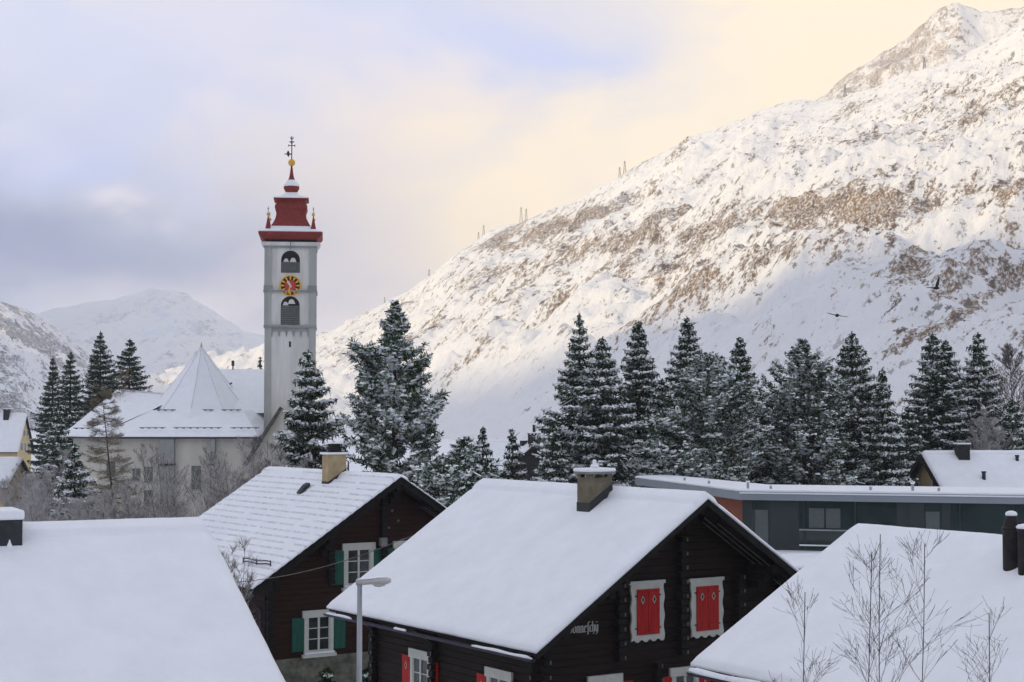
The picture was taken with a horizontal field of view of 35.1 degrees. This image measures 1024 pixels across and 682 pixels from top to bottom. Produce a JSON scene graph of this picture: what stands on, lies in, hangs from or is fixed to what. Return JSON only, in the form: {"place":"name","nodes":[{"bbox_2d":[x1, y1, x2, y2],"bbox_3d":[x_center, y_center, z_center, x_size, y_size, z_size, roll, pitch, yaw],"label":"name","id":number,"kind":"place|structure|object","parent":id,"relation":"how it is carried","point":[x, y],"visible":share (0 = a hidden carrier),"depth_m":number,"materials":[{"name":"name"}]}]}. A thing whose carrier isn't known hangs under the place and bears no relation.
{"place":"outdoors","nodes":[
{"label":"outdoors","id":0,"kind":"place"},
{"bbox_2d":[0,457,31,506],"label":"house","id":1,"kind":"structure","parent":0,"point":[7,464],"depth_m":188.33,"materials":[{"name":"tile"}]},
{"bbox_2d":[0,408,34,471],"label":"house","id":2,"kind":"structure","parent":0,"point":[15,435],"depth_m":233.77,"materials":[{"name":"tile"}]},
{"bbox_2d":[0,301,123,430],"bbox_3d":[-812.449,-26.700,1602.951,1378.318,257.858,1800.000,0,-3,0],"label":"mountain","id":3,"kind":"structure","parent":0,"point":[32,345],"depth_m":1548.58,"materials":[{"name":"white snow"}]},
{"bbox_2d":[0,507,285,681],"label":"house","id":4,"kind":"structure","parent":0,"point":[138,600],"depth_m":24.77,"materials":[{"name":"tile"}]},
{"bbox_2d":[36,288,263,372],"bbox_3d":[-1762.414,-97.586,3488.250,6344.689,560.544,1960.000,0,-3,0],"label":"mountain","id":5,"kind":"structure","parent":0,"point":[163,330],"depth_m":3755.94,"materials":[{"name":"white snow"}]},
{"bbox_2d":[257,356,261,368],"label":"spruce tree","id":6,"kind":"object","parent":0,"point":[260,365],"visible":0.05,"depth_m":215.03,"materials":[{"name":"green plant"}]},
{"bbox_2d":[16,431,809,518],"bbox_3d":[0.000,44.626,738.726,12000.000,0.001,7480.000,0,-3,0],"label":"ground","id":7,"kind":"structure","parent":0,"point":[445,445],"depth_m":490.61,"materials":[{"name":"white snow"}]},
{"bbox_2d":[0,464,50,520],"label":"bare shrub","id":8,"kind":"object","parent":7,"relation":"on","point":[7,498],"visible":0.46,"depth_m":115.32,"materials":[{"name":"grey plant"}]},
{"bbox_2d":[16,359,67,501],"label":"spruce tree","id":9,"kind":"object","parent":7,"relation":"on","point":[49,388],"visible":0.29,"depth_m":187.46,"materials":[{"name":"green plant"}]},
{"bbox_2d":[15,446,72,521],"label":"frosted tree","id":10,"kind":"object","parent":7,"relation":"on","point":[40,484],"visible":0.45,"depth_m":109.86,"materials":[{"name":"grey plant"}]},
{"bbox_2d":[20,484,89,521],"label":"bare shrub","id":11,"kind":"object","parent":7,"relation":"on","point":[34,517],"visible":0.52,"depth_m":99.61,"materials":[{"name":"grey plant"}]},
{"bbox_2d":[37,399,78,514],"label":"spruce tree","id":12,"kind":"object","parent":7,"relation":"on","point":[53,438],"visible":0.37,"depth_m":149.34,"materials":[{"name":"green plant"}]},
{"bbox_2d":[36,351,88,497],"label":"spruce tree","id":13,"kind":"object","parent":7,"relation":"on","point":[64,397],"visible":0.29,"depth_m":183.43,"materials":[{"name":"green plant"}]},
{"bbox_2d":[43,443,99,519],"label":"spruce tree","id":14,"kind":"object","parent":7,"relation":"on","point":[74,470],"visible":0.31,"depth_m":103.37,"materials":[{"name":"green plant"}]},
{"bbox_2d":[73,331,122,423],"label":"spruce tree","id":15,"kind":"object","parent":7,"relation":"on","point":[94,375],"visible":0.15,"depth_m":189.56,"materials":[{"name":"green plant"}]},
{"bbox_2d":[62,487,137,520],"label":"bare shrub","id":16,"kind":"object","parent":7,"relation":"on","point":[84,515],"visible":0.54,"depth_m":97.69,"materials":[{"name":"grey plant"}]},
{"bbox_2d":[80,382,148,518],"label":"larch tree","id":17,"kind":"object","parent":7,"relation":"on","point":[107,394],"visible":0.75,"depth_m":111.69,"materials":[{"name":"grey plant"}]},
{"bbox_2d":[111,364,134,396],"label":"larch tree","id":18,"kind":"object","parent":7,"relation":"on","point":[120,378],"visible":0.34,"depth_m":176.40,"materials":[{"name":"brown plant"}]},
{"bbox_2d":[101,339,153,401],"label":"spruce tree","id":19,"kind":"object","parent":7,"relation":"on","point":[134,372],"visible":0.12,"depth_m":193.71,"materials":[{"name":"green plant"}]},
{"bbox_2d":[95,478,177,518],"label":"bare shrub","id":20,"kind":"object","parent":7,"relation":"on","point":[133,513],"visible":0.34,"depth_m":97.54,"materials":[{"name":"grey plant"}]},
{"bbox_2d":[124,443,227,517],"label":"bare shrub","id":21,"kind":"object","parent":7,"relation":"on","point":[159,504],"visible":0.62,"depth_m":90.52,"materials":[{"name":"grey plant"}]},
{"bbox_2d":[60,342,295,516],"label":"church","id":22,"kind":"structure","parent":7,"relation":"on","point":[203,400],"depth_m":169.50,"materials":[{"name":"beige paint"}]},
{"bbox_2d":[106,461,115,477],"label":"window","id":23,"kind":"structure","parent":22,"relation":"in","point":[107,468],"depth_m":167.51,"materials":[{"name":"grey glass"}]},
{"bbox_2d":[133,468,140,481],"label":"window","id":24,"kind":"structure","parent":22,"relation":"in","point":[138,472],"depth_m":167.51,"materials":[{"name":"grey glass"}]},
{"bbox_2d":[143,467,153,482],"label":"window","id":25,"kind":"structure","parent":22,"relation":"in","point":[151,477],"depth_m":167.51,"materials":[{"name":"grey glass"}]},
{"bbox_2d":[144,490,152,505],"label":"window","id":26,"kind":"structure","parent":22,"relation":"in","point":[146,493],"depth_m":167.39,"materials":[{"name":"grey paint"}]},
{"bbox_2d":[191,466,200,490],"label":"window","id":27,"kind":"structure","parent":22,"relation":"in","point":[192,469],"depth_m":167.47,"materials":[{"name":"grey glass"}]},
{"bbox_2d":[178,433,274,514],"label":"bare shrub","id":28,"kind":"object","parent":7,"relation":"on","point":[256,466],"visible":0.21,"depth_m":88.06,"materials":[{"name":"grey plant"}]},
{"bbox_2d":[218,536,256,620],"bbox_3d":[-6.244,8.159,35.657,1.237,7.801,1.237,2,-3,-39],"label":"bare shrub","id":29,"kind":"object","parent":7,"relation":"on","point":[246,591],"visible":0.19,"depth_m":35.80,"materials":[{"name":"grey plant"}]},
{"bbox_2d":[194,441,314,510],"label":"bare shrub","id":30,"kind":"object","parent":7,"relation":"on","point":[213,499],"visible":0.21,"depth_m":81.49,"materials":[{"name":"grey plant"}]},
{"bbox_2d":[258,136,322,433],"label":"church tower","id":31,"kind":"structure","parent":7,"relation":"on","point":[291,238],"depth_m":169.76,"materials":[{"name":"paint"}]},
{"bbox_2d":[270,349,351,469],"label":"spruce tree","id":32,"kind":"object","parent":7,"relation":"on","point":[301,442],"visible":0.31,"depth_m":91.28,"materials":[{"name":"green plant"}]},
{"bbox_2d":[199,442,446,681],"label":"chalet","id":33,"kind":"object","parent":7,"relation":"on","point":[293,520],"visible":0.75,"depth_m":52.57,"materials":[{"name":"tile"}]},
{"bbox_2d":[292,609,345,658],"bbox_3d":[-6.141,9.354,51.716,1.898,1.535,0.150,2,-3,-34],"label":"window","id":34,"kind":"structure","parent":33,"relation":"in","point":[313,631],"depth_m":51.72,"materials":[{"name":"white paint"}]},
{"bbox_2d":[331,542,385,590],"bbox_3d":[-4.953,7.344,52.606,1.995,1.575,0.150,2,-3,-34],"label":"window","id":35,"kind":"structure","parent":33,"relation":"in","point":[347,572],"depth_m":52.56,"materials":[{"name":"white paint"}]},
{"bbox_2d":[382,540,406,554],"bbox_3d":[-3.561,7.315,53.594,1.691,1.424,0.070,2,-3,-34],"label":"window","id":36,"kind":"structure","parent":33,"relation":"in","point":[395,545],"depth_m":53.38,"materials":[{"name":"white paint"}]},
{"bbox_2d":[318,667,335,681],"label":"garden conifer","id":37,"kind":"object","parent":7,"relation":"on","point":[326,675],"visible":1,"depth_m":46.01,"materials":[{"name":"green plant"}]},
{"bbox_2d":[362,666,369,681],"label":"garden conifer","id":38,"kind":"object","parent":7,"relation":"on","point":[365,672],"visible":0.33,"depth_m":45.99,"materials":[{"name":"green plant"}]},
{"bbox_2d":[356,576,390,681],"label":"street lamp","id":39,"kind":"object","parent":7,"relation":"on","point":[378,581],"visible":1,"depth_m":29.75,"materials":[{"name":"metal"}]},
{"bbox_2d":[327,300,451,494],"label":"stone pine","id":40,"kind":"object","parent":7,"relation":"on","point":[407,421],"visible":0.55,"depth_m":84.81,"materials":[{"name":"green plant"}]},
{"bbox_2d":[410,460,480,507],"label":"stone pine","id":41,"kind":"object","parent":7,"relation":"on","point":[435,484],"visible":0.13,"depth_m":75.52,"materials":[{"name":"green plant"}]},
{"bbox_2d":[430,436,502,498],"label":"stone pine","id":42,"kind":"object","parent":7,"relation":"on","point":[470,458],"visible":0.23,"depth_m":83.60,"materials":[{"name":"green plant"}]},
{"bbox_2d":[472,426,500,487],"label":"spruce tree","id":43,"kind":"object","parent":7,"relation":"on","point":[483,450],"visible":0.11,"depth_m":117.56,"materials":[{"name":"green plant"}]},
{"bbox_2d":[499,428,528,480],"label":"spruce tree","id":44,"kind":"object","parent":7,"relation":"on","point":[512,464],"visible":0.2,"depth_m":117.47,"materials":[{"name":"green plant"}]},
{"bbox_2d":[531,424,569,482],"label":"spruce tree","id":45,"kind":"object","parent":7,"relation":"on","point":[552,443],"visible":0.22,"depth_m":107.41,"materials":[{"name":"green plant"}]},
{"bbox_2d":[323,460,798,681],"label":"chalet","id":46,"kind":"object","parent":7,"relation":"on","point":[590,577],"visible":0.96,"depth_m":39.72,"materials":[{"name":"tile"}]},
{"bbox_2d":[241,536,411,581],"bbox_3d":[-5.016,6.325,48.871,6.687,2.017,4.417,-1,-3,28],"label":"overhead cable","id":47,"kind":"object","parent":46,"relation":"attached to","point":[331,564],"visible":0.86,"depth_m":46.90,"materials":[{"name":"rubber"},{"name":"metal"}]},
{"bbox_2d":[402,647,437,681],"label":"window","id":48,"kind":"structure","parent":46,"relation":"in","point":[414,664],"depth_m":41.71,"materials":[{"name":"white paint"}]},
{"bbox_2d":[476,666,512,681],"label":"window","id":49,"kind":"structure","parent":46,"relation":"in","point":[491,674],"depth_m":38.56,"materials":[{"name":"white paint"}]},
{"bbox_2d":[587,673,632,681],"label":"window","id":50,"kind":"structure","parent":46,"relation":"in","point":[617,677],"depth_m":38.11,"materials":[{"name":"white paint"}]},
{"bbox_2d":[629,579,665,642],"bbox_3d":[3.255,6.476,38.858,1.093,1.456,0.090,2,-3,-33],"label":"window","id":51,"kind":"structure","parent":46,"relation":"in","point":[647,613],"depth_m":38.82,"materials":[{"name":"white paint"}]},
{"bbox_2d":[663,666,709,681],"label":"window","id":52,"kind":"structure","parent":46,"relation":"in","point":[677,674],"depth_m":39.34,"materials":[{"name":"white paint"}]},
{"bbox_2d":[689,576,723,637],"bbox_3d":[4.801,6.557,39.879,1.115,1.459,0.090,2,-3,-33],"label":"window","id":53,"kind":"structure","parent":46,"relation":"in","point":[706,599],"depth_m":39.84,"materials":[{"name":"white paint"}]},
{"bbox_2d":[528,312,638,485],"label":"spruce tree","id":54,"kind":"object","parent":7,"relation":"on","point":[562,422],"visible":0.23,"depth_m":111.04,"materials":[{"name":"green plant"}]},
{"bbox_2d":[556,336,664,487],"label":"spruce tree","id":55,"kind":"object","parent":7,"relation":"on","point":[617,427],"visible":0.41,"depth_m":108.94,"materials":[{"name":"green plant"}]},
{"bbox_2d":[614,321,664,483],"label":"spruce tree","id":56,"kind":"object","parent":7,"relation":"on","point":[637,361],"visible":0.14,"depth_m":121.19,"materials":[{"name":"green plant"}]},
{"bbox_2d":[626,378,675,484],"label":"spruce tree","id":57,"kind":"object","parent":7,"relation":"on","point":[658,405],"visible":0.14,"depth_m":117.53,"materials":[{"name":"green plant"}]},
{"bbox_2d":[663,316,708,476],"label":"spruce tree","id":58,"kind":"object","parent":7,"relation":"on","point":[687,346],"visible":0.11,"depth_m":123.67,"materials":[{"name":"green plant"}]},
{"bbox_2d":[639,350,776,481],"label":"stone pine","id":59,"kind":"object","parent":7,"relation":"on","point":[714,398],"visible":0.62,"depth_m":106.55,"materials":[{"name":"green plant"}]},
{"bbox_2d":[718,337,767,478],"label":"spruce tree","id":60,"kind":"object","parent":7,"relation":"on","point":[739,351],"visible":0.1,"depth_m":121.59,"materials":[{"name":"green plant"}]},
{"bbox_2d":[738,388,800,484],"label":"spruce tree","id":61,"kind":"object","parent":7,"relation":"on","point":[757,473],"visible":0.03,"depth_m":115.49,"materials":[{"name":"green plant"}]},
{"bbox_2d":[761,579,841,681],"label":"birch sapling","id":62,"kind":"object","parent":7,"relation":"on","point":[803,659],"visible":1,"depth_m":16.84,"materials":[{"name":"grey"}]},
{"bbox_2d":[744,338,880,485],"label":"stone pine","id":63,"kind":"object","parent":7,"relation":"on","point":[820,434],"visible":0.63,"depth_m":110.58,"materials":[{"name":"green plant"}]},
{"bbox_2d":[809,331,896,485],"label":"spruce tree","id":64,"kind":"object","parent":7,"relation":"on","point":[861,407],"visible":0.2,"depth_m":119.18,"materials":[{"name":"green plant"}]},
{"bbox_2d":[833,539,907,681],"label":"birch sapling","id":65,"kind":"object","parent":7,"relation":"on","point":[866,565],"visible":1,"depth_m":17.06,"materials":[{"name":"grey"}]},
{"bbox_2d":[832,534,930,681],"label":"birch sapling","id":66,"kind":"object","parent":7,"relation":"on","point":[915,656],"visible":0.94,"depth_m":17.39,"materials":[{"name":"grey"}]},
{"bbox_2d":[857,368,918,485],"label":"spruce tree","id":67,"kind":"object","parent":7,"relation":"on","point":[884,471],"visible":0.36,"depth_m":113.18,"materials":[{"name":"green plant"}]},
{"bbox_2d":[889,406,924,475],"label":"spruce tree","id":68,"kind":"object","parent":7,"relation":"on","point":[912,446],"visible":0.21,"depth_m":123.24,"materials":[{"name":"green plant"}]},
{"bbox_2d":[874,529,985,681],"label":"birch sapling","id":69,"kind":"object","parent":7,"relation":"on","point":[913,553],"visible":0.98,"depth_m":17.69,"materials":[{"name":"grey"}]},
{"bbox_2d":[892,332,976,469],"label":"spruce tree","id":70,"kind":"object","parent":7,"relation":"on","point":[926,390],"visible":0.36,"depth_m":125.08,"materials":[{"name":"green plant"}]},
{"bbox_2d":[916,339,977,451],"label":"spruce tree","id":71,"kind":"object","parent":7,"relation":"on","point":[948,347],"visible":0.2,"depth_m":125.70,"materials":[{"name":"green plant"}]},
{"bbox_2d":[907,443,1023,487],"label":"house","id":72,"kind":"structure","parent":7,"relation":"on","point":[959,465],"depth_m":114.72,"materials":[{"name":"tile"}]},
{"bbox_2d":[953,596,1011,681],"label":"birch sapling","id":73,"kind":"object","parent":7,"relation":"on","point":[989,670],"visible":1,"depth_m":16.51,"materials":[{"name":"grey"}]},
{"bbox_2d":[956,332,1009,449],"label":"spruce tree","id":74,"kind":"object","parent":7,"relation":"on","point":[988,395],"visible":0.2,"depth_m":127.43,"materials":[{"name":"green plant"}]},
{"bbox_2d":[957,408,1020,449],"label":"frosted tree","id":75,"kind":"object","parent":7,"relation":"on","point":[983,431],"visible":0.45,"depth_m":121.31,"materials":[{"name":"grey plant"}]},
{"bbox_2d":[980,343,1023,429],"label":"bare tree","id":76,"kind":"object","parent":7,"relation":"on","point":[1008,360],"visible":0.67,"depth_m":130.65,"materials":[{"name":"grey plant"}]},
{"bbox_2d":[987,400,1023,449],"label":"spruce tree","id":77,"kind":"object","parent":7,"relation":"on","point":[1012,422],"visible":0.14,"depth_m":121.43,"materials":[{"name":"green plant"}]},
{"bbox_2d":[445,427,559,496],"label":"house","id":78,"kind":"structure","parent":0,"point":[528,458],"depth_m":164.95,"materials":[{"name":"tile"}]},
{"bbox_2d":[0,0,1023,334],"label":"sky","id":79,"kind":"structure","parent":0,"point":[144,143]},
{"bbox_2d":[79,20,1023,450],"bbox_3d":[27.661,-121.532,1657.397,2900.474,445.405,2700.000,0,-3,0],"label":"mountain","id":80,"kind":"structure","parent":0,"point":[873,214],"depth_m":867.02,"materials":[{"name":"white snow"}]},
{"bbox_2d":[781,553,818,569],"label":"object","id":81,"kind":"structure","parent":0,"point":[799,561],"depth_m":76.75,"materials":[{"name":"white"}]},
{"bbox_2d":[635,475,1023,553],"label":"flat roofed building","id":82,"kind":"structure","parent":0,"point":[785,519],"depth_m":83.73,"materials":[{"name":"grey"}]},
{"bbox_2d":[686,511,1023,681],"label":"house","id":83,"kind":"structure","parent":0,"point":[763,638],"depth_m":30.93,"materials":[{"name":"tile"}]},
{"bbox_2d":[816,3,1023,101],"bbox_3d":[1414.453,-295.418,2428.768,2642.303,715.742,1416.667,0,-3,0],"label":"mountain","id":84,"kind":"structure","parent":0,"point":[948,33],"depth_m":2610.07,"materials":[{"name":"white snow"}]},
{"bbox_2d":[926,277,939,289],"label":"crow","id":85,"kind":"object","parent":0,"point":[936,287],"visible":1,"depth_m":95.13,"materials":[{"name":"black"}]}
]}

